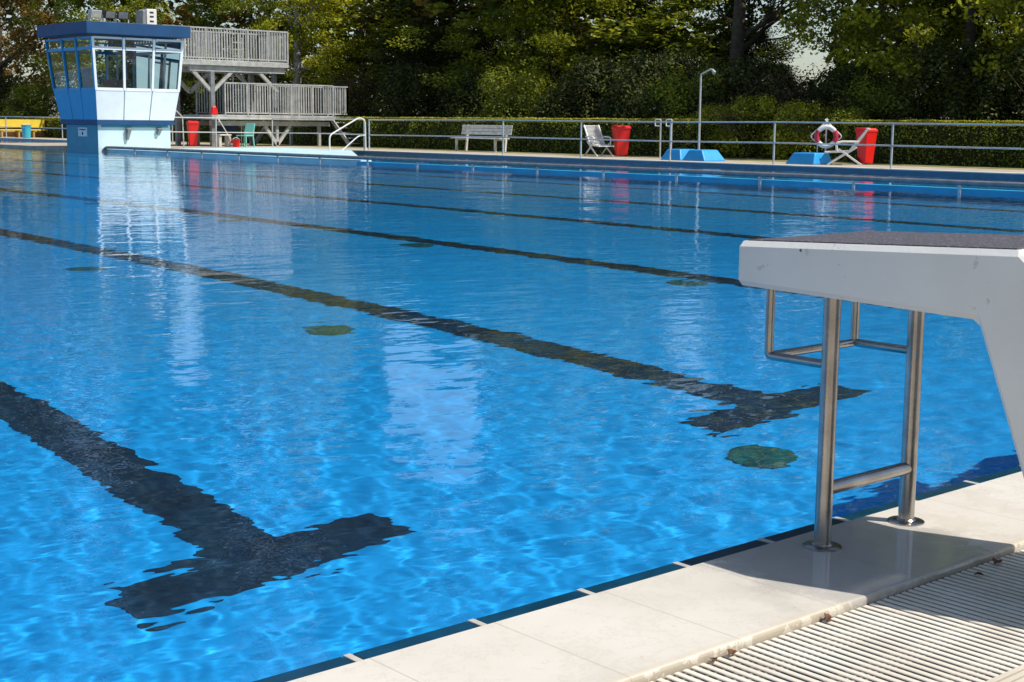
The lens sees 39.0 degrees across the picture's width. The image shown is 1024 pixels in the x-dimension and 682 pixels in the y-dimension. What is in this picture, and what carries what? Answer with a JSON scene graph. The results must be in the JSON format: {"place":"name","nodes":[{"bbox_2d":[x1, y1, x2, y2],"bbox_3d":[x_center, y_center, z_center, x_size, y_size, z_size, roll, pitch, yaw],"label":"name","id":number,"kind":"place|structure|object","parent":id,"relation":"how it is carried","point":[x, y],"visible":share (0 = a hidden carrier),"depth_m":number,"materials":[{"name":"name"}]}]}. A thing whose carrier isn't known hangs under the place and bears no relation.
{"place":"outdoors","nodes":[
{"label":"outdoors","id":0,"kind":"place"},
{"bbox_2d":[0,143,246,151],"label":"island paving","id":1,"kind":"structure","parent":0,"point":[58,146],"depth_m":54.00,"materials":[{"name":"beige concrete"}]},
{"bbox_2d":[37,21,189,151],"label":"lifeguard tower","id":2,"kind":"structure","parent":1,"relation":"on","point":[94,117],"depth_m":49.34,"materials":[{"name":"blue paint"}]},
{"bbox_2d":[44,38,66,90],"bbox_3d":[-15.689,-9.508,49.854,0.275,1.749,1.250,-7,11,-41],"label":"window","id":3,"kind":"structure","parent":2,"relation":"in","point":[48,50],"depth_m":50.14,"materials":[{"name":"blue metal"}]},
{"bbox_2d":[48,41,75,87],"bbox_3d":[-15.674,-9.622,50.610,1.251,1.749,0.180,-7,11,-41],"label":"window","id":4,"kind":"structure","parent":2,"relation":"in","point":[73,51],"depth_m":50.59,"materials":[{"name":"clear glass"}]},
{"bbox_2d":[60,37,78,90],"bbox_3d":[-14.919,-9.370,48.985,0.275,1.749,1.089,-7,11,-41],"label":"window","id":5,"kind":"structure","parent":2,"relation":"in","point":[63,49],"depth_m":49.25,"materials":[{"name":"blue metal"}]},
{"bbox_2d":[74,36,94,89],"bbox_3d":[-14.183,-9.238,48.155,0.275,1.749,1.354,-7,11,-41],"label":"window","id":6,"kind":"structure","parent":2,"relation":"in","point":[77,48],"depth_m":48.35,"materials":[{"name":"blue metal"}]},
{"bbox_2d":[77,41,106,79],"bbox_3d":[-14.859,-9.721,51.317,1.129,1.749,0.180,-7,11,-41],"label":"window","id":7,"kind":"structure","parent":2,"relation":"in","point":[105,44],"depth_m":51.36,"materials":[{"name":"clear glass"}]},
{"bbox_2d":[88,10,101,20],"bbox_3d":[-13.880,-10.796,48.067,0.343,0.419,0.450,7,11,37],"label":"floodlight","id":8,"kind":"object","parent":2,"relation":"on","point":[94,13],"visible":0.85,"depth_m":47.95,"materials":[{"name":"white paint"}]},
{"bbox_2d":[91,36,122,90],"bbox_3d":[-13.440,-9.216,48.059,1.208,1.749,0.289,-7,11,-41],"label":"window","id":9,"kind":"structure","parent":2,"relation":"in","point":[94,47],"depth_m":47.85,"materials":[{"name":"white metal"}]},
{"bbox_2d":[102,10,115,21],"bbox_3d":[-13.476,-10.835,48.351,0.450,0.419,0.343,-7,11,-41],"label":"floodlight","id":10,"kind":"object","parent":2,"relation":"on","point":[106,14],"visible":0.83,"depth_m":48.23,"materials":[{"name":"grey metal"}]},
{"bbox_2d":[107,43,133,58],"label":"window","id":11,"kind":"structure","parent":2,"relation":"in","point":[108,53],"depth_m":51.92,"materials":[{"name":"clear glass"}]},
{"bbox_2d":[115,11,128,22],"bbox_3d":[-13.095,-10.872,48.617,0.450,0.419,0.343,-4,10,-29],"label":"floodlight","id":12,"kind":"object","parent":2,"relation":"on","point":[124,15],"visible":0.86,"depth_m":48.49,"materials":[{"name":"grey metal"}]},
{"bbox_2d":[122,37,151,90],"bbox_3d":[-12.641,-9.313,48.753,1.129,1.749,0.289,-7,11,-41],"label":"window","id":13,"kind":"structure","parent":2,"relation":"in","point":[124,48],"depth_m":48.55,"materials":[{"name":"white metal"}]},
{"bbox_2d":[134,43,149,88],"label":"window","id":14,"kind":"structure","parent":2,"relation":"in","point":[142,58],"depth_m":51.91,"materials":[{"name":"clear glass"}]},
{"bbox_2d":[136,9,156,24],"bbox_3d":[-12.750,-11.236,50.386,0.520,0.620,0.606,-7,11,-41],"label":"speaker box","id":15,"kind":"object","parent":2,"relation":"on","point":[146,16],"visible":0.69,"depth_m":50.16,"materials":[{"name":"white paint"}]},
{"bbox_2d":[149,42,165,88],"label":"window","id":16,"kind":"structure","parent":2,"relation":"in","point":[159,71],"depth_m":50.98,"materials":[{"name":"clear glass"}]},
{"bbox_2d":[151,39,183,91],"bbox_3d":[-11.793,-9.415,49.489,1.153,1.749,0.289,-7,11,-41],"label":"window","id":17,"kind":"structure","parent":2,"relation":"in","point":[154,50],"depth_m":49.42,"materials":[{"name":"white metal"}]},
{"bbox_2d":[164,40,183,88],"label":"window","id":18,"kind":"structure","parent":2,"relation":"in","point":[172,59],"depth_m":50.27,"materials":[{"name":"clear glass"}]},
{"bbox_2d":[186,121,198,145],"bbox_3d":[-12.200,-7.930,55.262,0.434,0.964,0.529,-3,9,-21],"label":"wheelie bin","id":19,"kind":"object","parent":1,"relation":"on","point":[192,126],"visible":0.98,"depth_m":55.06,"materials":[{"name":"red plastic"}]},
{"bbox_2d":[215,134,230,146],"bbox_3d":[-10.898,-7.562,54.569,0.500,0.470,0.400,-7,11,-41],"label":"stool","id":20,"kind":"object","parent":1,"relation":"on","point":[227,141],"visible":0.98,"depth_m":54.45,"materials":[{"name":"white paint"}]},
{"bbox_2d":[217,126,241,145],"bbox_3d":[-11.118,-8.085,56.512,1.300,0.920,0.060,-7,11,-41],"label":"folded parasol","id":21,"kind":"object","parent":1,"relation":"on","point":[228,128],"visible":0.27,"depth_m":56.53,"materials":[{"name":"fabric"}]},
{"bbox_2d":[236,123,254,146],"bbox_3d":[-10.106,-7.813,54.917,0.523,0.883,0.619,5,10,28],"label":"mint chair","id":22,"kind":"object","parent":1,"relation":"on","point":[249,127],"visible":0.98,"depth_m":55.02,"materials":[{"name":"teal plastic"}]},
{"bbox_2d":[134,24,359,146],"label":"diving platform","id":23,"kind":"structure","parent":1,"relation":"on","point":[226,66],"depth_m":56.47,"materials":[{"name":"metal"}]},
{"bbox_2d":[1,0,1018,118],"label":"sky","id":24,"kind":"structure","parent":0,"point":[806,59],"materials":[{"name":"white"}]},
{"bbox_2d":[0,140,1023,681],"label":"pool water","id":25,"kind":"structure","parent":0,"point":[262,418],"depth_m":5.85,"materials":[{"name":"blue liquid"}]},
{"bbox_2d":[0,138,1023,177],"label":"pool far side","id":26,"kind":"structure","parent":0,"point":[771,167],"depth_m":38.49,"materials":[{"name":"blue tile"}]},
{"bbox_2d":[5,137,1023,174],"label":"paving","id":27,"kind":"structure","parent":0,"point":[906,167],"depth_m":42.57,"materials":[{"name":"beige concrete"}]},
{"bbox_2d":[0,119,47,137],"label":"yellow bench","id":28,"kind":"object","parent":27,"relation":"on","point":[10,123],"visible":0.61,"depth_m":75.77,"materials":[{"name":"paint"}]},
{"bbox_2d":[21,124,31,137],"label":"blue bucket","id":29,"kind":"object","parent":27,"relation":"on","point":[26,132],"visible":0.94,"depth_m":72.67,"materials":[{"name":"teal plastic"}]},
{"bbox_2d":[583,125,613,156],"bbox_3d":[2.669,-6.176,44.663,0.628,0.978,1.121,-3,9,-23],"label":"deck chair","id":30,"kind":"object","parent":27,"relation":"on","point":[593,132],"visible":0.94,"depth_m":44.86,"materials":[{"name":"white paint"}]},
{"bbox_2d":[655,119,661,157],"bbox_3d":[4.329,-6.016,42.983,0.046,1.157,0.261,-7,11,-41],"label":"loop post","id":31,"kind":"object","parent":27,"relation":"on","point":[660,137],"visible":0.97,"depth_m":42.91,"materials":[{"name":"metal"}]},
{"bbox_2d":[661,149,689,159],"bbox_3d":[4.801,-5.297,41.084,0.878,0.310,0.776,-7,11,-41],"label":"blue cover","id":32,"kind":"object","parent":27,"relation":"on","point":[678,154],"visible":0.71,"depth_m":40.76,"materials":[{"name":"plastic"}]},
{"bbox_2d":[683,149,724,160],"bbox_3d":[5.367,-5.195,40.445,0.878,0.310,0.836,-7,11,-41],"label":"blue cover","id":33,"kind":"object","parent":27,"relation":"on","point":[701,155],"visible":0.99,"depth_m":40.21,"materials":[{"name":"plastic"}]},
{"bbox_2d":[698,68,715,148],"bbox_3d":[5.513,-6.450,41.188,0.178,2.574,0.697,-5,10,-32],"label":"outdoor shower","id":34,"kind":"object","parent":27,"relation":"on","point":[713,73],"visible":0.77,"depth_m":41.33,"materials":[{"name":"metal"}]},
{"bbox_2d":[786,152,831,164],"bbox_3d":[7.795,-4.788,37.934,0.818,0.300,0.922,-7,11,-41],"label":"blue cover","id":35,"kind":"object","parent":27,"relation":"on","point":[807,158],"visible":1,"depth_m":37.64,"materials":[{"name":"plastic"}]},
{"bbox_2d":[811,118,841,151],"bbox_3d":[8.338,-5.311,38.418,0.812,1.200,0.067,2,9,8],"label":"lifebuoy stand","id":36,"kind":"object","parent":27,"relation":"on","point":[826,119],"visible":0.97,"depth_m":38.38,"materials":[{"name":"white paint"}]},
{"bbox_2d":[814,125,838,147],"bbox_3d":[8.325,-5.416,38.308,0.634,0.628,0.134,2,9,8],"label":"lifebuoy","id":37,"kind":"object","parent":36,"relation":"hanging from","point":[832,129],"visible":0.87,"depth_m":38.26,"materials":[{"name":"red"}]},
{"bbox_2d":[824,128,869,164],"bbox_3d":[8.701,-5.051,37.580,1.121,0.978,0.628,2,9,11],"label":"deck chair","id":38,"kind":"object","parent":27,"relation":"on","point":[851,149],"visible":0.92,"depth_m":37.33,"materials":[{"name":"white paint"}]},
{"bbox_2d":[40,137,1023,169],"bbox_3d":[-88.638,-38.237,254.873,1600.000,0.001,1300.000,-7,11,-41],"label":"ground","id":39,"kind":"structure","parent":0,"point":[769,159],"depth_m":45.15,"materials":[{"name":"beige concrete"}]},
{"bbox_2d":[0,73,54,115],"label":"dark bush","id":40,"kind":"object","parent":39,"relation":"on","point":[5,85],"visible":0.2,"depth_m":82.20,"materials":[{"name":"green plant"}]},
{"bbox_2d":[0,77,59,128],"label":"green bush","id":41,"kind":"object","parent":39,"relation":"on","point":[23,94],"visible":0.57,"depth_m":80.33,"materials":[{"name":"green plant"}]},
{"bbox_2d":[0,117,66,137],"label":"clipped hedge","id":42,"kind":"object","parent":39,"relation":"on","point":[50,123],"visible":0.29,"depth_m":76.09,"materials":[{"name":"green plant"}]},
{"bbox_2d":[0,0,75,114],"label":"copper tree","id":43,"kind":"object","parent":39,"relation":"on","point":[27,45],"visible":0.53,"depth_m":83.14,"materials":[{"name":"brown plant"}]},
{"bbox_2d":[13,0,194,112],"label":"broadleaf tree","id":44,"kind":"object","parent":39,"relation":"on","point":[132,9],"visible":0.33,"depth_m":78.45,"materials":[{"name":"green plant"}]},
{"bbox_2d":[97,70,132,87],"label":"dark bush","id":45,"kind":"object","parent":39,"relation":"on","point":[130,81],"visible":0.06,"depth_m":76.16,"materials":[{"name":"green plant"}]},
{"bbox_2d":[180,72,228,119],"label":"dark bush","id":46,"kind":"object","parent":39,"relation":"on","point":[191,103],"visible":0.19,"depth_m":73.13,"materials":[{"name":"green plant"}]},
{"bbox_2d":[113,0,302,113],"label":"copper tree","id":47,"kind":"object","parent":39,"relation":"on","point":[237,17],"visible":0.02,"depth_m":77.70,"materials":[{"name":"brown plant"}]},
{"bbox_2d":[201,73,286,114],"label":"dark bush","id":48,"kind":"object","parent":39,"relation":"on","point":[258,79],"visible":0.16,"depth_m":69.93,"materials":[{"name":"green plant"}]},
{"bbox_2d":[182,0,351,114],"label":"broadleaf tree","id":49,"kind":"object","parent":39,"relation":"on","point":[232,10],"visible":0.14,"depth_m":75.13,"materials":[{"name":"green plant"}]},
{"bbox_2d":[222,0,377,115],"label":"birch tree","id":50,"kind":"object","parent":39,"relation":"on","point":[305,23],"visible":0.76,"depth_m":66.61,"materials":[{"name":"green plant"}]},
{"bbox_2d":[279,69,361,116],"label":"dark bush","id":51,"kind":"object","parent":39,"relation":"on","point":[314,95],"visible":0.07,"depth_m":69.31,"materials":[{"name":"green plant"}]},
{"bbox_2d":[300,69,386,116],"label":"twiggy bush","id":52,"kind":"object","parent":39,"relation":"on","point":[356,93],"visible":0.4,"depth_m":63.89,"materials":[{"name":"green plant"}]},
{"bbox_2d":[268,0,446,116],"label":"broadleaf tree","id":53,"kind":"object","parent":39,"relation":"on","point":[357,45],"visible":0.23,"depth_m":67.62,"materials":[{"name":"green plant"}]},
{"bbox_2d":[339,0,489,116],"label":"evergreen tree","id":54,"kind":"object","parent":39,"relation":"on","point":[380,6],"visible":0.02,"depth_m":67.03,"materials":[{"name":"green plant"}]},
{"bbox_2d":[364,59,467,121],"bbox_3d":[-3.695,-10.023,60.941,4.876,3.713,5.213,4,9,24],"label":"dark bush","id":55,"kind":"object","parent":39,"relation":"on","point":[397,110],"visible":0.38,"depth_m":60.04,"materials":[{"name":"green plant"}]},
{"bbox_2d":[170,116,678,155],"bbox_3d":[-5.664,-8.406,58.139,1.303,1.277,32.845,-7,11,-41],"label":"railing","id":56,"kind":"object","parent":39,"relation":"on","point":[567,129],"visible":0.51,"depth_m":53.31,"materials":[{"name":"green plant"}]},
{"bbox_2d":[345,0,515,116],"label":"evergreen tree","id":57,"kind":"object","parent":39,"relation":"on","point":[423,54],"visible":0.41,"depth_m":62.34,"materials":[{"name":"green plant"}]},
{"bbox_2d":[426,66,524,121],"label":"dark bush","id":58,"kind":"object","parent":39,"relation":"on","point":[464,106],"visible":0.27,"depth_m":57.45,"materials":[{"name":"green plant"}]},
{"bbox_2d":[450,125,512,151],"bbox_3d":[-1.071,-7.072,50.441,0.605,0.927,2.700,-7,11,-41],"label":"park bench","id":59,"kind":"object","parent":39,"relation":"on","point":[467,130],"visible":0.98,"depth_m":50.52,"materials":[{"name":"white paint"}]},
{"bbox_2d":[384,0,627,117],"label":"broadleaf tree","id":60,"kind":"object","parent":39,"relation":"on","point":[494,6],"visible":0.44,"depth_m":58.21,"materials":[{"name":"green plant"}]},
{"bbox_2d":[455,63,559,122],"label":"green bush","id":61,"kind":"object","parent":39,"relation":"on","point":[509,96],"visible":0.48,"depth_m":54.53,"materials":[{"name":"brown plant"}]},
{"bbox_2d":[0,0,1015,142],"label":"woodland","id":62,"kind":"object","parent":39,"relation":"on","point":[52,4],"visible":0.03,"depth_m":93.54,"materials":[{"name":"green plant"}]},
{"bbox_2d":[0,137,1023,174],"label":"coping","id":63,"kind":"object","parent":39,"relation":"on","point":[1015,173],"visible":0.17,"depth_m":39.20,"materials":[{"name":"concrete"}]},
{"bbox_2d":[0,116,172,143],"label":"railing fence","id":64,"kind":"object","parent":63,"relation":"on","point":[62,128],"visible":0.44,"depth_m":70.98,"materials":[{"name":"metal"}]},
{"bbox_2d":[368,119,1023,168],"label":"railing fence","id":65,"kind":"object","parent":63,"relation":"on","point":[773,142],"visible":1,"depth_m":38.32,"materials":[{"name":"metal"}]},
{"bbox_2d":[406,0,633,117],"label":"copper tree","id":66,"kind":"object","parent":39,"relation":"on","point":[429,14],"visible":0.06,"depth_m":61.85,"materials":[{"name":"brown plant"}]},
{"bbox_2d":[524,49,652,122],"bbox_3d":[2.915,-8.783,53.131,5.213,3.713,4.876,1,9,0],"label":"dark bush","id":67,"kind":"object","parent":39,"relation":"on","point":[589,71],"visible":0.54,"depth_m":52.50,"materials":[{"name":"green plant"}]},
{"bbox_2d":[458,0,724,113],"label":"broadleaf tree","id":68,"kind":"object","parent":39,"relation":"on","point":[601,8],"visible":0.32,"depth_m":56.92,"materials":[{"name":"green plant"}]},
{"bbox_2d":[611,125,630,156],"bbox_3d":[3.348,-6.166,44.567,0.510,0.964,0.623,-1,9,-11],"label":"wheelie bin","id":69,"kind":"object","parent":39,"relation":"on","point":[620,148],"visible":1,"depth_m":44.33,"materials":[{"name":"red plastic"}]},
{"bbox_2d":[559,0,697,116],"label":"evergreen tree","id":70,"kind":"object","parent":39,"relation":"on","point":[604,43],"visible":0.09,"depth_m":55.77,"materials":[{"name":"green plant"}]},
{"bbox_2d":[588,42,734,147],"bbox_3d":[5.170,-8.405,50.168,5.120,3.899,5.474,6,10,32],"label":"dark bush","id":71,"kind":"object","parent":39,"relation":"on","point":[633,96],"visible":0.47,"depth_m":49.58,"materials":[{"name":"green plant"}]},
{"bbox_2d":[655,118,710,155],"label":"clipped hedge","id":72,"kind":"object","parent":39,"relation":"on","point":[684,132],"visible":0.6,"depth_m":44.95,"materials":[{"name":"green plant"}]},
{"bbox_2d":[557,0,813,141],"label":"broadleaf tree","id":73,"kind":"object","parent":39,"relation":"on","point":[657,35],"visible":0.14,"depth_m":53.57,"materials":[{"name":"green plant"}]},
{"bbox_2d":[634,59,753,149],"bbox_3d":[6.017,-7.781,48.289,4.188,3.230,4.684,2,9,13],"label":"green bush","id":74,"kind":"object","parent":39,"relation":"on","point":[669,88],"visible":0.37,"depth_m":47.77,"materials":[{"name":"green plant"}]},
{"bbox_2d":[685,102,753,157],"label":"golden shrub","id":75,"kind":"object","parent":39,"relation":"on","point":[716,114],"visible":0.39,"depth_m":45.46,"materials":[{"name":"green plant"}]},
{"bbox_2d":[679,50,814,156],"bbox_3d":[7.901,-7.802,47.546,4.632,3.528,4.952,-3,9,-24],"label":"dark bush","id":76,"kind":"object","parent":39,"relation":"on","point":[747,74],"visible":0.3,"depth_m":47.06,"materials":[{"name":"green plant"}]},
{"bbox_2d":[707,93,793,158],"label":"golden shrub","id":77,"kind":"object","parent":39,"relation":"on","point":[740,113],"visible":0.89,"depth_m":44.68,"materials":[{"name":"green plant"}]},
{"bbox_2d":[699,0,803,147],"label":"evergreen tree","id":78,"kind":"object","parent":39,"relation":"on","point":[751,20],"visible":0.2,"depth_m":53.14,"materials":[{"name":"green plant"}]},
{"bbox_2d":[685,0,826,149],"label":"old tree","id":79,"kind":"object","parent":39,"relation":"on","point":[739,36],"visible":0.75,"depth_m":51.46,"materials":[{"name":"brown plant"}]},
{"bbox_2d":[738,63,840,155],"bbox_3d":[8.718,-7.362,46.336,4.139,3.030,3.863,-6,11,-38],"label":"twiggy bush","id":80,"kind":"object","parent":39,"relation":"on","point":[786,97],"visible":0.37,"depth_m":45.92,"materials":[{"name":"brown plant"}]},
{"bbox_2d":[760,98,838,159],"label":"golden shrub","id":81,"kind":"object","parent":39,"relation":"on","point":[796,113],"visible":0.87,"depth_m":42.91,"materials":[{"name":"green plant"}]},
{"bbox_2d":[810,106,873,160],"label":"golden shrub","id":82,"kind":"object","parent":39,"relation":"on","point":[851,114],"visible":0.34,"depth_m":42.36,"materials":[{"name":"green plant"}]},
{"bbox_2d":[790,60,915,157],"bbox_3d":[10.730,-7.237,45.179,4.431,3.156,4.144,2,9,8],"label":"dark bush","id":83,"kind":"object","parent":39,"relation":"on","point":[835,79],"visible":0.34,"depth_m":44.69,"materials":[{"name":"green plant"}]},
{"bbox_2d":[854,127,877,163],"bbox_3d":[9.284,-5.122,38.015,0.408,0.964,0.498,-4,10,-29],"label":"wheelie bin","id":84,"kind":"object","parent":39,"relation":"on","point":[865,154],"visible":0.8,"depth_m":37.87,"materials":[{"name":"red plastic"}]},
{"bbox_2d":[821,70,925,158],"bbox_3d":[11.091,-6.769,43.546,3.526,2.720,3.944,-8,12,-44],"label":"green bush","id":85,"kind":"object","parent":39,"relation":"on","point":[868,96],"visible":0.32,"depth_m":43.07,"materials":[{"name":"green plant"}]},
{"bbox_2d":[753,0,1002,123],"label":"broadleaf tree","id":86,"kind":"object","parent":39,"relation":"on","point":[955,8],"visible":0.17,"depth_m":48.41,"materials":[{"name":"green plant"}]},
{"bbox_2d":[777,0,1023,117],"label":"broadleaf tree","id":87,"kind":"object","parent":39,"relation":"on","point":[970,29],"visible":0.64,"depth_m":44.42,"materials":[{"name":"green plant"}]},
{"bbox_2d":[841,119,1023,167],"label":"clipped hedge","id":88,"kind":"object","parent":39,"relation":"on","point":[968,135],"visible":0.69,"depth_m":38.23,"materials":[{"name":"green plant"}]},
{"bbox_2d":[871,36,1022,126],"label":"dark bush","id":89,"kind":"object","parent":39,"relation":"on","point":[964,63],"visible":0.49,"depth_m":41.52,"materials":[{"name":"green plant"}]},
{"bbox_2d":[893,0,1023,119],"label":"broadleaf tree","id":90,"kind":"object","parent":39,"relation":"on","point":[958,18],"visible":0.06,"depth_m":48.42,"materials":[{"name":"green plant"}]},
{"bbox_2d":[951,32,1023,126],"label":"dark bush","id":91,"kind":"object","parent":39,"relation":"on","point":[1013,100],"visible":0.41,"depth_m":39.88,"materials":[{"name":"green plant"}]},
{"bbox_2d":[961,0,1023,117],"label":"broadleaf tree","id":92,"kind":"object","parent":39,"relation":"on","point":[1012,20],"visible":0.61,"depth_m":39.51,"materials":[{"name":"green plant"}]},
{"bbox_2d":[704,579,1019,681],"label":"pool side","id":93,"kind":"structure","parent":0,"point":[852,647],"depth_m":4.00,"materials":[{"name":"paint"}]},
{"bbox_2d":[253,466,1021,681],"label":"pool edge tiles","id":94,"kind":"object","parent":93,"relation":"attached to","point":[402,643],"visible":0.19,"depth_m":3.34,"materials":[{"name":"blue tile"}]},
{"bbox_2d":[343,465,1019,662],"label":"pool edge markers","id":95,"kind":"object","parent":94,"relation":"on","point":[353,658],"visible":0.2,"depth_m":3.34,"materials":[{"name":"tile"}]},
{"bbox_2d":[288,471,1023,681],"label":"pool coping","id":96,"kind":"object","parent":93,"relation":"on","point":[654,628],"depth_m":3.22,"materials":[{"name":"beige tile"}]},
{"bbox_2d":[738,231,1023,551],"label":"starting block","id":97,"kind":"structure","parent":96,"relation":"on","point":[978,279],"depth_m":3.55,"materials":[{"name":"paint"}]},
{"bbox_2d":[815,599,1023,681],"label":"drain channel","id":98,"kind":"object","parent":93,"relation":"in","point":[939,655],"depth_m":3.31,"materials":[{"name":"grey"}]},
{"bbox_2d":[651,550,1023,681],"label":"drain grate","id":99,"kind":"object","parent":98,"relation":"on","point":[1007,573],"visible":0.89,"depth_m":3.05,"materials":[{"name":"white plastic"}]},
{"label":"pool floor","id":100,"kind":"structure","parent":0,"visible":0},
{"bbox_2d":[108,147,370,163],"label":"island deck","id":101,"kind":"structure","parent":100,"relation":"on","point":[304,151],"depth_m":45.22,"materials":[{"name":"blue paint"}]},
{"bbox_2d":[170,117,364,149],"bbox_3d":[-8.807,-7.300,50.913,4.625,1.119,6.002,-7,11,-41],"label":"railing fence","id":102,"kind":"object","parent":101,"relation":"on","point":[216,132],"visible":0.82,"depth_m":52.98,"materials":[{"name":"metal"}]},
{"bbox_2d":[329,117,365,150],"bbox_3d":[-5.642,-7.101,49.680,1.552,1.151,0.052,-7,11,-41],"label":"hand rail","id":103,"kind":"object","parent":101,"relation":"on","point":[355,138],"visible":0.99,"depth_m":49.76,"materials":[{"name":"silver metal"}]},
{"bbox_2d":[357,161,1023,194],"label":"divider wall","id":104,"kind":"structure","parent":100,"relation":"on","point":[950,189],"depth_m":28.38,"materials":[{"name":"blue paint"}]},
{"bbox_2d":[103,146,1023,192],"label":"pool rail","id":105,"kind":"object","parent":104,"relation":"attached to","point":[853,179],"visible":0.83,"depth_m":30.03,"materials":[{"name":"blue metal"}]},
{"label":"deck paving","id":106,"kind":"structure","parent":0,"visible":0},
{"bbox_2d":[985,664,1023,681],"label":"ribbed border tiles","id":107,"kind":"object","parent":106,"relation":"on","point":[1016,674],"depth_m":2.82,"materials":[{"name":"beige tile"}]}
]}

